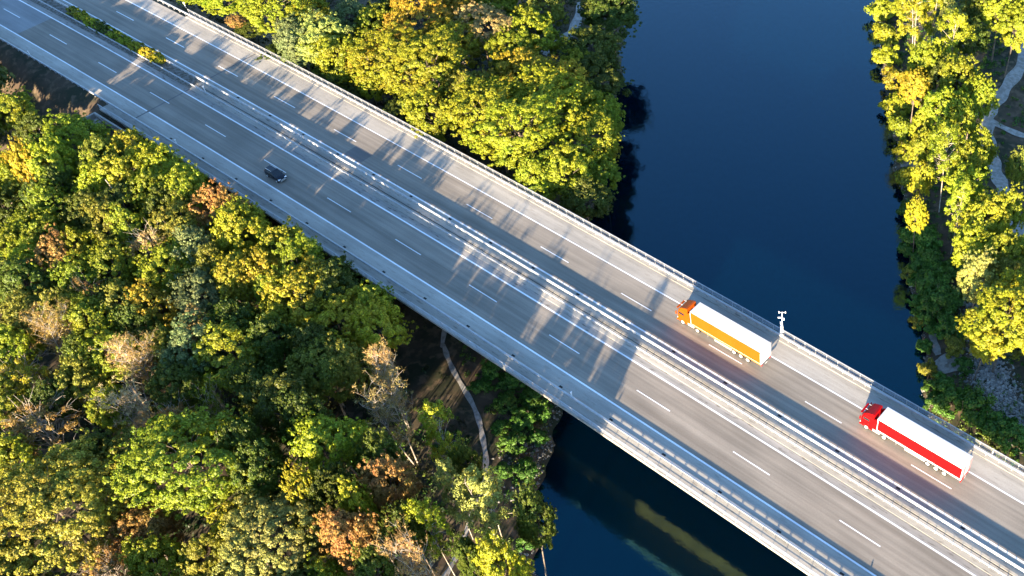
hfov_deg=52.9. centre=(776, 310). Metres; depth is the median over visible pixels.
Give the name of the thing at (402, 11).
broadleaf tree
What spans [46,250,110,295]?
broadleaf tree
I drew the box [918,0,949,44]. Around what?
birch tree
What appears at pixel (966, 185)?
birch tree
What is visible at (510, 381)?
shrub
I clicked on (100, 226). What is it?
broadleaf tree
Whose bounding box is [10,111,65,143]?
broadleaf tree
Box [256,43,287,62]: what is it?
broadleaf tree
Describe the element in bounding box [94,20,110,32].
shrub
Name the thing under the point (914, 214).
broadleaf tree
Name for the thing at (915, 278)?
shrub
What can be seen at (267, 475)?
broadleaf tree
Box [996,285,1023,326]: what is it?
broadleaf tree
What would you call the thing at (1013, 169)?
broadleaf tree
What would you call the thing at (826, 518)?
road
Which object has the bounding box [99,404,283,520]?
broadleaf tree
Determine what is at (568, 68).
broadleaf tree
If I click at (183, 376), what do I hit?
broadleaf tree
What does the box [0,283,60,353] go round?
broadleaf tree
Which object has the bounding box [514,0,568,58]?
broadleaf tree
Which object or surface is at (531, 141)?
broadleaf tree
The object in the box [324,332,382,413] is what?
broadleaf tree
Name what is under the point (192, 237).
broadleaf tree
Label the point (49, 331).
bare tree
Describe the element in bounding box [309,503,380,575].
broadleaf tree
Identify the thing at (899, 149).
shrub
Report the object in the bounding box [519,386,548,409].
shrub
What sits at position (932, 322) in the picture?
shrub
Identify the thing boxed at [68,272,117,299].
autumn tree
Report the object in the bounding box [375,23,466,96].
broadleaf tree
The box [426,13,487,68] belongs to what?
broadleaf tree
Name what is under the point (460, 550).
broadleaf tree
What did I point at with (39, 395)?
broadleaf tree
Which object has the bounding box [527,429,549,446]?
shrub
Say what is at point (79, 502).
broadleaf tree
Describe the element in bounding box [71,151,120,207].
broadleaf tree
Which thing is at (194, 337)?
broadleaf tree
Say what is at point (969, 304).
stones
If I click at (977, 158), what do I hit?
broadleaf tree
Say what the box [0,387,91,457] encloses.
bare tree
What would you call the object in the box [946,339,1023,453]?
stones
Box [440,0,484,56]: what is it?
broadleaf tree
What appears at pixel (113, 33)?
shrub
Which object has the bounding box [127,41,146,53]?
shrub
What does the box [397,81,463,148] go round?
broadleaf tree
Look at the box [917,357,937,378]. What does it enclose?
shrub
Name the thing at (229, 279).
broadleaf tree
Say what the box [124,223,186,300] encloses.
autumn tree
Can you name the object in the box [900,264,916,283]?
shrub
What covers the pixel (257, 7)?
broadleaf tree
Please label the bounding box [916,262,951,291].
shrub
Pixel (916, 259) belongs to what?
shrub
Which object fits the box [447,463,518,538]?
birch tree
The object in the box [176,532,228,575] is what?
broadleaf tree
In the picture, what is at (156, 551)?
broadleaf tree
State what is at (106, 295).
broadleaf tree
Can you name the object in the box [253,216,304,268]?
broadleaf tree
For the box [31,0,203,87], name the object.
median strip
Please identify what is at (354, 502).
broadleaf tree
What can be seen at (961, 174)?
broadleaf tree
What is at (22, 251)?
broadleaf tree
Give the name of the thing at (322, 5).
broadleaf tree
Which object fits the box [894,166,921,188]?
shrub
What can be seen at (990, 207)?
broadleaf tree
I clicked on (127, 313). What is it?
broadleaf tree
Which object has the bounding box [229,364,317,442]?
broadleaf tree
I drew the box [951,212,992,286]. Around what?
broadleaf tree
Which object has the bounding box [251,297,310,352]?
broadleaf tree
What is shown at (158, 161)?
broadleaf tree
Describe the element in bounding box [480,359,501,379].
shrub
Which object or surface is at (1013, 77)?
gravel track
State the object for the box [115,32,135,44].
shrub
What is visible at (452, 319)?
guard rail
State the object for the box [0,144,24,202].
broadleaf tree
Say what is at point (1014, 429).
shrub
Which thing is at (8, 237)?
broadleaf tree
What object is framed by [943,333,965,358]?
shrub
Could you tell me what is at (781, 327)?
sensor mast
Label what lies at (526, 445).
stones
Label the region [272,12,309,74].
broadleaf tree
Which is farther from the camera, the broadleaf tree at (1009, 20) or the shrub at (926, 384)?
the broadleaf tree at (1009, 20)
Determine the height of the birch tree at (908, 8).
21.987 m
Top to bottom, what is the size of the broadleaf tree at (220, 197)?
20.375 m
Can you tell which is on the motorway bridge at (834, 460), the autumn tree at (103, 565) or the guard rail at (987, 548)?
the guard rail at (987, 548)
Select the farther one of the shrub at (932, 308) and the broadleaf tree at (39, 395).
the shrub at (932, 308)
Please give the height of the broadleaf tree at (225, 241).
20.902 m
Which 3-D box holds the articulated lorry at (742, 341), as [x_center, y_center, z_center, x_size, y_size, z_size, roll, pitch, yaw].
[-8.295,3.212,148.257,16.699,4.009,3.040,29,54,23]
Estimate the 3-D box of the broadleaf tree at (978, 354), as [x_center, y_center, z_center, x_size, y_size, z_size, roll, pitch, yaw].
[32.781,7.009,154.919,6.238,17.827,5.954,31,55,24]
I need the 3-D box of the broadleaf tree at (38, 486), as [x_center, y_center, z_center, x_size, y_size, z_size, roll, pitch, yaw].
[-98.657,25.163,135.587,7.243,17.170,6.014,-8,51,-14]
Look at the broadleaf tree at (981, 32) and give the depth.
205.98 m
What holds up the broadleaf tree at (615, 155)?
on the ground
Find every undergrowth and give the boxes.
[0,0,579,575]
[323,0,621,575]
[886,0,1023,464]
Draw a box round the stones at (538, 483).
[519,404,562,574]
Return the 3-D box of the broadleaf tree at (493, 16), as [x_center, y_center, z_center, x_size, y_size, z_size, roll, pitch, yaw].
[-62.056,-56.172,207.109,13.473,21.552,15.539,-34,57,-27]
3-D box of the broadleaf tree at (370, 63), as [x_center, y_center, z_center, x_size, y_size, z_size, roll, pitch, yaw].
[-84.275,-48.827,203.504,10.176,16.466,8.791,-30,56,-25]
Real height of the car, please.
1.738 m
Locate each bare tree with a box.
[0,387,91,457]
[15,298,94,383]
[84,370,159,437]
[88,328,165,394]
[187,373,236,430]
[352,366,417,464]
[360,336,408,427]
[361,514,449,575]
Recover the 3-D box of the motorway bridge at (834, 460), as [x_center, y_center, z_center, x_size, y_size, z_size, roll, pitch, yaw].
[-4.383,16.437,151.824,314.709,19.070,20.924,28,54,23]
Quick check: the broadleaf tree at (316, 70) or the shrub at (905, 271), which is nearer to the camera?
the shrub at (905, 271)
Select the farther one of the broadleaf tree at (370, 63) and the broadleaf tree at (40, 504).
the broadleaf tree at (370, 63)
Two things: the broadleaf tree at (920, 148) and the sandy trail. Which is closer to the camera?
the sandy trail
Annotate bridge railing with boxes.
[97,104,819,575]
[187,9,1023,470]
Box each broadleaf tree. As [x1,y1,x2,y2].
[0,86,44,133]
[0,134,51,187]
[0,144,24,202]
[0,183,29,230]
[0,205,73,247]
[0,224,29,272]
[0,237,56,283]
[0,253,57,314]
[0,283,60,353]
[0,322,49,383]
[0,351,53,399]
[0,366,51,444]
[0,426,42,484]
[0,428,137,575]
[0,536,33,567]
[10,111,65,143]
[12,174,65,218]
[18,456,87,511]
[19,132,81,188]
[20,223,83,282]
[23,177,85,229]
[24,374,88,436]
[33,283,87,335]
[35,154,78,194]
[39,108,113,159]
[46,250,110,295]
[48,450,111,507]
[53,353,120,427]
[55,331,130,400]
[56,225,100,263]
[57,187,122,246]
[57,288,123,355]
[67,323,146,404]
[67,424,122,482]
[68,132,124,179]
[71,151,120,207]
[78,194,141,278]
[83,381,138,436]
[84,237,144,294]
[88,147,151,192]
[89,277,151,321]
[95,177,142,231]
[96,417,168,489]
[98,498,185,569]
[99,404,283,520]
[101,201,160,250]
[104,125,156,169]
[111,293,167,353]
[115,530,190,575]
[117,136,195,188]
[123,169,179,215]
[124,277,185,329]
[128,236,194,293]
[139,182,189,224]
[140,323,203,394]
[142,156,212,213]
[142,356,214,412]
[147,189,212,261]
[151,310,232,409]
[162,265,230,316]
[165,413,222,488]
[169,223,218,272]
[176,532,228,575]
[177,0,203,10]
[178,302,219,351]
[187,177,255,236]
[189,303,283,392]
[190,241,240,301]
[192,0,253,16]
[201,244,259,304]
[204,500,270,566]
[205,294,261,353]
[207,203,269,256]
[210,408,286,472]
[211,483,333,575]
[220,194,271,248]
[224,13,248,27]
[225,355,272,410]
[227,433,294,500]
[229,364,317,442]
[230,358,284,414]
[231,485,282,545]
[232,0,316,36]
[233,20,267,42]
[233,243,291,289]
[237,312,300,374]
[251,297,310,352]
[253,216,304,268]
[253,269,294,314]
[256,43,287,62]
[256,266,335,332]
[270,232,327,284]
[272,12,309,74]
[272,384,335,458]
[278,6,355,62]
[278,43,314,72]
[278,458,347,559]
[282,405,370,489]
[285,335,359,417]
[286,0,332,20]
[288,317,344,407]
[290,501,333,558]
[293,250,345,333]
[293,250,364,331]
[300,30,365,84]
[303,552,349,575]
[304,56,354,90]
[305,461,363,538]
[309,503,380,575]
[310,285,382,369]
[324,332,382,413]
[329,0,371,37]
[330,76,370,102]
[337,20,446,97]
[337,475,398,571]
[343,279,396,332]
[343,292,418,377]
[344,39,382,104]
[350,425,407,492]
[351,66,385,112]
[351,543,403,575]
[353,1,395,68]
[356,451,430,522]
[373,0,413,26]
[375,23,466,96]
[375,499,434,574]
[378,0,457,65]
[381,91,424,127]
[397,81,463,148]
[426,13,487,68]
[437,72,536,172]
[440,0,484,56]
[443,66,494,113]
[445,439,488,527]
[446,530,495,575]
[450,93,565,177]
[451,0,518,76]
[468,530,535,575]
[474,0,522,34]
[483,23,540,73]
[487,45,557,89]
[503,58,588,162]
[508,5,565,55]
[511,150,560,202]
[512,475,557,575]
[513,135,593,201]
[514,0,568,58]
[535,55,589,136]
[550,99,624,184]
[555,81,610,145]
[558,24,625,65]
[558,170,616,226]
[559,39,595,78]
[572,49,634,100]
[575,0,637,25]
[578,0,641,59]
[578,148,625,206]
[582,91,625,138]
[592,134,620,161]
[895,66,932,123]
[903,127,937,191]
[904,195,929,252]
[906,35,946,99]
[907,160,933,197]
[908,106,936,164]
[916,86,972,159]
[924,52,955,124]
[937,52,983,98]
[940,93,981,140]
[943,160,992,232]
[950,130,991,179]
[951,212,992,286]
[951,245,999,307]
[952,189,1013,245]
[954,14,990,83]
[955,267,1023,372]
[959,0,998,49]
[960,72,999,139]
[963,119,999,171]
[969,318,1005,379]
[972,0,1023,61]
[976,228,1023,279]
[983,252,1023,318]
[990,182,1023,234]
[992,233,1023,263]
[994,0,1023,77]
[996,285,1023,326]
[1002,0,1021,52]
[1004,145,1023,188]
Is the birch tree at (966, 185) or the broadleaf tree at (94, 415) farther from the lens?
the birch tree at (966, 185)
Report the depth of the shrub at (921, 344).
167.46 m
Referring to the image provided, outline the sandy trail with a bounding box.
[929,334,940,354]
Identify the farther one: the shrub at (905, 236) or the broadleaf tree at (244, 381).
the shrub at (905, 236)
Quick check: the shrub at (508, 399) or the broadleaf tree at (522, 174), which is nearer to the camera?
the shrub at (508, 399)
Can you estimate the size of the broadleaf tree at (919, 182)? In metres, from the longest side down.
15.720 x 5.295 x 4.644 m
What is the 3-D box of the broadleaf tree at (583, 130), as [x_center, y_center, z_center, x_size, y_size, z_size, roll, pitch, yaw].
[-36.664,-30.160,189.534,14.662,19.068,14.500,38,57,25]
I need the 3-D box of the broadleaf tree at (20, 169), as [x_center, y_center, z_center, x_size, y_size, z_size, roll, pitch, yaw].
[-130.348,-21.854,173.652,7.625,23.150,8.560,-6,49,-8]
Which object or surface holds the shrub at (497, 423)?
on the ground
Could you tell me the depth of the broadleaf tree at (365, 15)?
205.24 m
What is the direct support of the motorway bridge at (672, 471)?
on the ground
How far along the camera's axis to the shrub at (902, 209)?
190.14 m
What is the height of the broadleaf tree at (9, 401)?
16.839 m
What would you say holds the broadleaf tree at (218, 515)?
on the ground
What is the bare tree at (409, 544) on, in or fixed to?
on the ground
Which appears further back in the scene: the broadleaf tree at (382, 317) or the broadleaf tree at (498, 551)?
the broadleaf tree at (382, 317)
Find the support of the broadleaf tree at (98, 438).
on the ground
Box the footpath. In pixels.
[440,329,488,575]
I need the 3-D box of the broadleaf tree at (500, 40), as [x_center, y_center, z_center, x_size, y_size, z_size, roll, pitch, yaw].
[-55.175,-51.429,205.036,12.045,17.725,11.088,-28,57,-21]
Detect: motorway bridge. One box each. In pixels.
[100,85,1010,575]
[186,14,1023,575]
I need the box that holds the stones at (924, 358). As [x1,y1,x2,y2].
[875,0,936,419]
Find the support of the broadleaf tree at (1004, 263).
on the ground
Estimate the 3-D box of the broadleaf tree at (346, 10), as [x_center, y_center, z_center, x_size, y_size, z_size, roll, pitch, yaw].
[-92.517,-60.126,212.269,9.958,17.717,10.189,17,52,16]
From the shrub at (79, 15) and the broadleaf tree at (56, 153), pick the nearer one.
the broadleaf tree at (56, 153)
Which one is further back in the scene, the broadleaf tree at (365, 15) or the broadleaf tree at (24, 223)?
the broadleaf tree at (365, 15)
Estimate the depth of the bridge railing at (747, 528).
142.78 m
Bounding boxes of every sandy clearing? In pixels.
[900,160,924,166]
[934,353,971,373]
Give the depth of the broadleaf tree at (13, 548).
125.00 m
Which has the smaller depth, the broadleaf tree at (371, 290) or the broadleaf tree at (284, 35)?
the broadleaf tree at (371, 290)
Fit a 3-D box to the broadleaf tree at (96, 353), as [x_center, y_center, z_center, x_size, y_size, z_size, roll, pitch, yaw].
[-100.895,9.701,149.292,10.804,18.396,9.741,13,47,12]
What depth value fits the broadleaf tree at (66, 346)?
144.47 m
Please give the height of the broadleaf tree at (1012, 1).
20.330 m
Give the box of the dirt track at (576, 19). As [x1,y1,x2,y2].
[541,2,584,55]
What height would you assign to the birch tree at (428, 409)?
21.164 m
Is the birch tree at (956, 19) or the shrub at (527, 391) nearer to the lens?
the shrub at (527, 391)
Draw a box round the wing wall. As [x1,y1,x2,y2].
[86,112,136,144]
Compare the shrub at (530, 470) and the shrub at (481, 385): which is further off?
the shrub at (481, 385)
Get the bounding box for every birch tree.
[401,496,454,575]
[416,398,464,461]
[432,457,472,538]
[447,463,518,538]
[891,0,935,44]
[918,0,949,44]
[925,119,966,211]
[932,8,977,62]
[933,0,967,50]
[944,176,975,253]
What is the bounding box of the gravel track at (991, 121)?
[986,118,1023,137]
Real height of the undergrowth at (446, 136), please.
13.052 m
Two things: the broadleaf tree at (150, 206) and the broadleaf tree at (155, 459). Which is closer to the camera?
the broadleaf tree at (155, 459)
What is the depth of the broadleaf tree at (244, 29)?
204.10 m
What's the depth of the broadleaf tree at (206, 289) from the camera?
151.47 m
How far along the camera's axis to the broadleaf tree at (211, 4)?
207.41 m
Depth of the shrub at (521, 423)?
154.14 m
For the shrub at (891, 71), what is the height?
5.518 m
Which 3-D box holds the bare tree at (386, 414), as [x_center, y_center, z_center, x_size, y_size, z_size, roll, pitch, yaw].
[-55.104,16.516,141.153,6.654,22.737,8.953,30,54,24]
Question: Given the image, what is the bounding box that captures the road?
[0,0,1023,575]
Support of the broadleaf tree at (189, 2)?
on the ground
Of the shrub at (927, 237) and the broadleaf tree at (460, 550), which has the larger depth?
the shrub at (927, 237)
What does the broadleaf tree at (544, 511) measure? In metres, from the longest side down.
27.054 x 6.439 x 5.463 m
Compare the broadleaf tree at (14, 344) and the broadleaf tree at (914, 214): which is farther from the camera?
the broadleaf tree at (914, 214)
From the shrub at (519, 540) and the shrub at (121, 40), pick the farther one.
the shrub at (121, 40)
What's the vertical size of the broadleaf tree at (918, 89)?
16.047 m
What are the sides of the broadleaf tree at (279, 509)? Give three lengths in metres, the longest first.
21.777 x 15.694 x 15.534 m
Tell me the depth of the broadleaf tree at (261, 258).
153.54 m
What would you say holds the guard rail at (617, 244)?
on the motorway bridge at (834, 460)
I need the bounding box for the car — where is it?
[264,165,286,182]
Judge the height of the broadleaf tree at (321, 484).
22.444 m
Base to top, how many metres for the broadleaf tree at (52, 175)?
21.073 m
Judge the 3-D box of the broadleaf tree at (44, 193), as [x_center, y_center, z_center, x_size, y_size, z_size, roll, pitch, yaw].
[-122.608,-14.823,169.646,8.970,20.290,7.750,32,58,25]
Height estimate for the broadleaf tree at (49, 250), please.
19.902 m
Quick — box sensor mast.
[778,311,785,334]
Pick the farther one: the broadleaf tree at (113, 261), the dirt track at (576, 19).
the dirt track at (576, 19)
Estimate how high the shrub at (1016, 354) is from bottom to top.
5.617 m
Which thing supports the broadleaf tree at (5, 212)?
on the ground
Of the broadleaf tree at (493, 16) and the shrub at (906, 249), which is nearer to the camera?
the shrub at (906, 249)
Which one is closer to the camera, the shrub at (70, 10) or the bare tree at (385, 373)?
the bare tree at (385, 373)
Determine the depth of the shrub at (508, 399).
155.64 m
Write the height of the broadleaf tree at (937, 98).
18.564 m
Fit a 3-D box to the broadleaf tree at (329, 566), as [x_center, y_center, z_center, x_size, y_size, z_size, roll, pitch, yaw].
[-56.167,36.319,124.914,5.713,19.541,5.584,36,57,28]
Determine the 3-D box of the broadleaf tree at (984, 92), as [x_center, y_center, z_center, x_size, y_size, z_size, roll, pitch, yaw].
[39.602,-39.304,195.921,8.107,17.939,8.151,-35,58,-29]
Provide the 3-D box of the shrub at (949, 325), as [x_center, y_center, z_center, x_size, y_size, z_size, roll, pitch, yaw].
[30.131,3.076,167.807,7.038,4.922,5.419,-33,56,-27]
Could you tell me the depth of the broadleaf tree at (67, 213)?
163.96 m
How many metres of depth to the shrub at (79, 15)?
208.06 m
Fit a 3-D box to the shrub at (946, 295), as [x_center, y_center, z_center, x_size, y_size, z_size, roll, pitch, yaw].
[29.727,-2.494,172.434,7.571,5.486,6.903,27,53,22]
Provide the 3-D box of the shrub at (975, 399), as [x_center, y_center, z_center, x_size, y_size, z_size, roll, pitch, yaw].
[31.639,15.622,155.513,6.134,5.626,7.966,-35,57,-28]
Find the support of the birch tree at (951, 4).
on the ground
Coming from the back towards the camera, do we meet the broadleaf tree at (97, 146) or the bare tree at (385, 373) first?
the broadleaf tree at (97, 146)
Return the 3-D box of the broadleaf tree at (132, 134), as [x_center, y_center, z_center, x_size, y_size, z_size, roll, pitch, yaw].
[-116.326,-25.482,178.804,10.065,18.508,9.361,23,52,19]
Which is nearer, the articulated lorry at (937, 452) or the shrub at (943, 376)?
the articulated lorry at (937, 452)
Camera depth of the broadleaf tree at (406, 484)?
126.24 m
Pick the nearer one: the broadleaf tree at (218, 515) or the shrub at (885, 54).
the broadleaf tree at (218, 515)
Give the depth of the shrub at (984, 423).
152.16 m
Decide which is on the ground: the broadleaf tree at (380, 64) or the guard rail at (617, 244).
the broadleaf tree at (380, 64)
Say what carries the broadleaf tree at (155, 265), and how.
on the ground
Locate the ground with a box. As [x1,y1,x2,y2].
[0,0,1023,575]
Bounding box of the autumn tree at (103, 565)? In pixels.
[74,541,133,575]
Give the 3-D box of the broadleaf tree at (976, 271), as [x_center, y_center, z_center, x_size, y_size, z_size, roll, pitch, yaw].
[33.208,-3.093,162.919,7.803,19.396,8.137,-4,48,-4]
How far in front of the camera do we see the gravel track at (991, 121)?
205.25 m
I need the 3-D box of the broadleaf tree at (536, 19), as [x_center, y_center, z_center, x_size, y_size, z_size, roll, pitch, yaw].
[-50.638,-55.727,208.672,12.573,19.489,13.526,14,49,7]
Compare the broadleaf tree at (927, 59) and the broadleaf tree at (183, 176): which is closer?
the broadleaf tree at (183, 176)
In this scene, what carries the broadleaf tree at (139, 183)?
on the ground
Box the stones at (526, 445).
[492,440,554,502]
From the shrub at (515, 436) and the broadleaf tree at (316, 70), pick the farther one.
the broadleaf tree at (316, 70)
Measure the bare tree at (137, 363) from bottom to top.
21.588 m
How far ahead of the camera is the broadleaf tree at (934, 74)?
197.72 m
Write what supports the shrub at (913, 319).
on the ground
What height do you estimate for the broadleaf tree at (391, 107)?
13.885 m
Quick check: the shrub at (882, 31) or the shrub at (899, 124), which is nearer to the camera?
the shrub at (899, 124)
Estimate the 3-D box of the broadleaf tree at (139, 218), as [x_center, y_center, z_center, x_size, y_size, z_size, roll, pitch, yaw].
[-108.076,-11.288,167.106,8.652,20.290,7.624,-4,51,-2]
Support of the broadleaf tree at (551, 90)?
on the ground
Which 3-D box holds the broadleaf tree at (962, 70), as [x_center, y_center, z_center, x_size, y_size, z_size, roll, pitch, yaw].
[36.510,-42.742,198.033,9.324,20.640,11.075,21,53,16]
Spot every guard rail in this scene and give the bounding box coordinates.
[0,37,840,575]
[38,0,1006,575]
[53,0,1023,571]
[157,0,1023,475]
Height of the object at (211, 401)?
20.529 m
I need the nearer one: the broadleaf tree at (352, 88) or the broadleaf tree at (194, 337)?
the broadleaf tree at (194, 337)
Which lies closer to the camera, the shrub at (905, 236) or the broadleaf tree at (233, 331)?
the broadleaf tree at (233, 331)
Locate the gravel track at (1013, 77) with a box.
[980,42,1023,235]
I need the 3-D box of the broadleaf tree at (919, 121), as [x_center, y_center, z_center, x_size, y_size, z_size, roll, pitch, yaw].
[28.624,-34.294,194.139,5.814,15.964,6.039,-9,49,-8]
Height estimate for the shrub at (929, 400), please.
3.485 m
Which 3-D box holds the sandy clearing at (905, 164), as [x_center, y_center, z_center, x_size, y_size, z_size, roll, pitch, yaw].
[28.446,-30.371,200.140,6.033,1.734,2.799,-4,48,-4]
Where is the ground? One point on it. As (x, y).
(52, 90)
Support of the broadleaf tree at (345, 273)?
on the ground
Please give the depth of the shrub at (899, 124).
204.63 m
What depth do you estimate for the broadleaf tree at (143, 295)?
150.34 m
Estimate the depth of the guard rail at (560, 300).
152.36 m
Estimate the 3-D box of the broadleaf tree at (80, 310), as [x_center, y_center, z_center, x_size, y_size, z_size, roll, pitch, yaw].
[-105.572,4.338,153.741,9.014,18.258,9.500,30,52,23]
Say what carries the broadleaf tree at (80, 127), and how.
on the ground
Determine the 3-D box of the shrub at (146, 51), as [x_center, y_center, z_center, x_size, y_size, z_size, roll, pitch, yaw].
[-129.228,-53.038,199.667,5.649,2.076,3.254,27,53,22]
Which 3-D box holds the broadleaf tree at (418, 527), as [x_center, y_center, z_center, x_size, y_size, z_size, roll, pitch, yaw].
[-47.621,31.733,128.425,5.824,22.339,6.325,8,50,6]
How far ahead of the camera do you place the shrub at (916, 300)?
174.56 m
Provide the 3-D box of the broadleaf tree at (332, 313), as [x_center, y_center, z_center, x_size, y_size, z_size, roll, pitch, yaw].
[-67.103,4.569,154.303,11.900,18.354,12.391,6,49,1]
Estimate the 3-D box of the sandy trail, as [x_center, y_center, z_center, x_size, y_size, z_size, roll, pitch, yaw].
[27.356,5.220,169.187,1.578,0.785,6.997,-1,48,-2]
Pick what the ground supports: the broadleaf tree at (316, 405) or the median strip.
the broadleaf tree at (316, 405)
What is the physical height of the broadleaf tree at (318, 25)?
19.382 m
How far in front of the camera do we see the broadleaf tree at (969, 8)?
211.97 m
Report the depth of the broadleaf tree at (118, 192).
164.20 m
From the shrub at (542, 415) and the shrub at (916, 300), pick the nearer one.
the shrub at (542, 415)
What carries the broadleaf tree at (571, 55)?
on the ground
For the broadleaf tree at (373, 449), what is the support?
on the ground
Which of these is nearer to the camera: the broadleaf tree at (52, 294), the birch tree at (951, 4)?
the broadleaf tree at (52, 294)
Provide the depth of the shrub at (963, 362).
162.67 m
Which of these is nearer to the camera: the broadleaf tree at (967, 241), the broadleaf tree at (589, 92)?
the broadleaf tree at (967, 241)
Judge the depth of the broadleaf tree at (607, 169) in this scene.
181.59 m
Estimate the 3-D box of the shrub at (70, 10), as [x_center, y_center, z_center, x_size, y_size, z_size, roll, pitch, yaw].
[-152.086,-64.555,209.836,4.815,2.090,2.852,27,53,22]
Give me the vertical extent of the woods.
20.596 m
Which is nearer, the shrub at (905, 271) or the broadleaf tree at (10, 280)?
the broadleaf tree at (10, 280)
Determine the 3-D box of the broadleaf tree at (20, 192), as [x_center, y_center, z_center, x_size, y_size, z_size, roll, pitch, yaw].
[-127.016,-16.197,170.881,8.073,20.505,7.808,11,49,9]
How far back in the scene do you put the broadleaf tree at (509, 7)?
209.17 m
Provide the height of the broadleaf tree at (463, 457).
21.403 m
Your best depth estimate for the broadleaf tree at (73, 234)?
159.19 m
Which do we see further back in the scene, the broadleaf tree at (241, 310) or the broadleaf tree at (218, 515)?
the broadleaf tree at (241, 310)
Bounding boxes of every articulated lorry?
[675,300,770,366]
[859,402,972,482]
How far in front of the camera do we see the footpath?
155.43 m
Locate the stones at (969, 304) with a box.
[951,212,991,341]
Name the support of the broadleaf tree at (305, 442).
on the ground
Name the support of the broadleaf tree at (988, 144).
on the ground
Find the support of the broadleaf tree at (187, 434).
on the ground
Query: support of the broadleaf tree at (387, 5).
on the ground
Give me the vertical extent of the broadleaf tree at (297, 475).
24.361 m
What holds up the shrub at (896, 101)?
on the ground
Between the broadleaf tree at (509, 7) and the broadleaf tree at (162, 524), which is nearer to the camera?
the broadleaf tree at (162, 524)
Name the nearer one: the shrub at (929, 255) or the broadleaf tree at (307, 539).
the broadleaf tree at (307, 539)
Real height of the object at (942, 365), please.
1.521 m
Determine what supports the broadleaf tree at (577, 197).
on the ground
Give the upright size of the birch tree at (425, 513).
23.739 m
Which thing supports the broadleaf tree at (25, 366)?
on the ground
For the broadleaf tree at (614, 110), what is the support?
on the ground
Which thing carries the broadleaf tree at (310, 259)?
on the ground
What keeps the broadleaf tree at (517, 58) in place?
on the ground
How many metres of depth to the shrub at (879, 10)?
234.38 m
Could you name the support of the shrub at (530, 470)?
on the ground
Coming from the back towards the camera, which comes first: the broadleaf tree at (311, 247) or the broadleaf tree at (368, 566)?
the broadleaf tree at (311, 247)
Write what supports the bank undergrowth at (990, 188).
on the ground
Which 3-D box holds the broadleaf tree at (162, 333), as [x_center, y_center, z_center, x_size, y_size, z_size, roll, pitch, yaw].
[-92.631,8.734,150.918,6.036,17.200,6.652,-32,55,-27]
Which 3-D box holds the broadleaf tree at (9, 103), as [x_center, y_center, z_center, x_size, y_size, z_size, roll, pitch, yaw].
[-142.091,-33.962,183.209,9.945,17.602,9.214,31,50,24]
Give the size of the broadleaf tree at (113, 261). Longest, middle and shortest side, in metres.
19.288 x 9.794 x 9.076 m
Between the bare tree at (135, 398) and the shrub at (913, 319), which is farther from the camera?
the shrub at (913, 319)
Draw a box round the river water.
[532,0,928,575]
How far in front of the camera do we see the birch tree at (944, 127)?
179.80 m
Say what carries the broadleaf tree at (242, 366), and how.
on the ground
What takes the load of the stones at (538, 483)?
on the ground
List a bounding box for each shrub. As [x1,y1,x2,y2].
[65,6,81,15]
[73,8,89,20]
[82,17,99,28]
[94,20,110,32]
[105,26,123,38]
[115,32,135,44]
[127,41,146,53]
[137,47,156,58]
[148,50,165,63]
[466,377,493,394]
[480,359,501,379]
[490,419,511,435]
[491,391,521,414]
[493,461,513,479]
[495,371,525,392]
[495,430,526,454]
[509,405,535,432]
[512,456,538,481]
[515,531,537,551]
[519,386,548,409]
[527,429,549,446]
[534,404,552,422]
[863,0,899,21]
[871,21,902,44]
[871,44,902,65]
[878,91,914,116]
[881,64,906,91]
[888,112,912,141]
[891,140,915,163]
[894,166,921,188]
[896,199,920,223]
[896,242,916,257]
[899,222,927,244]
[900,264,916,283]
[905,293,923,307]
[907,268,936,295]
[907,314,924,328]
[908,252,926,272]
[909,289,949,320]
[910,220,942,249]
[915,338,932,354]
[916,246,943,270]
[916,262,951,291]
[916,313,936,332]
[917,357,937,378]
[921,379,936,396]
[922,392,950,412]
[925,282,966,313]
[928,308,966,339]
[932,371,954,393]
[934,380,965,420]
[943,259,964,279]
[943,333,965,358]
[951,356,974,375]
[953,386,997,426]
[974,409,1010,443]
[990,416,1023,455]
[1004,326,1023,361]
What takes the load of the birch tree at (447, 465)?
on the ground
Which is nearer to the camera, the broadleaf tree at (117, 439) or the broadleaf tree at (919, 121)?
the broadleaf tree at (117, 439)
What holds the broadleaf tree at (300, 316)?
on the ground
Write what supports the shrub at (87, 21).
on the median strip
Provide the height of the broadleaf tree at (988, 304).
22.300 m
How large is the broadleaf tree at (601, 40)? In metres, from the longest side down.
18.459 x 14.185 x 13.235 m
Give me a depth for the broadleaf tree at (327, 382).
140.48 m
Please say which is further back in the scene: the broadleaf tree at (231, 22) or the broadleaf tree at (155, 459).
the broadleaf tree at (231, 22)
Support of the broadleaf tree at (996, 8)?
on the ground
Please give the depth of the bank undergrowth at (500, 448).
152.54 m
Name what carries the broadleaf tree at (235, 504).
on the ground
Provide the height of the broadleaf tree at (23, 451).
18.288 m
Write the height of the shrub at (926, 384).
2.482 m
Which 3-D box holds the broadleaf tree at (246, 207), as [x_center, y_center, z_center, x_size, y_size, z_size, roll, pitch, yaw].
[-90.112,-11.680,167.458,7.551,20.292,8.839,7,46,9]
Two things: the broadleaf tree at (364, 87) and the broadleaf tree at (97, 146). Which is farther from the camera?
the broadleaf tree at (364, 87)
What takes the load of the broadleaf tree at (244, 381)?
on the ground
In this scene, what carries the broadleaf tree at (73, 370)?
on the ground
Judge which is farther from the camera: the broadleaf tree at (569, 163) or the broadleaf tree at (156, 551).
the broadleaf tree at (569, 163)
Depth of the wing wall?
186.41 m

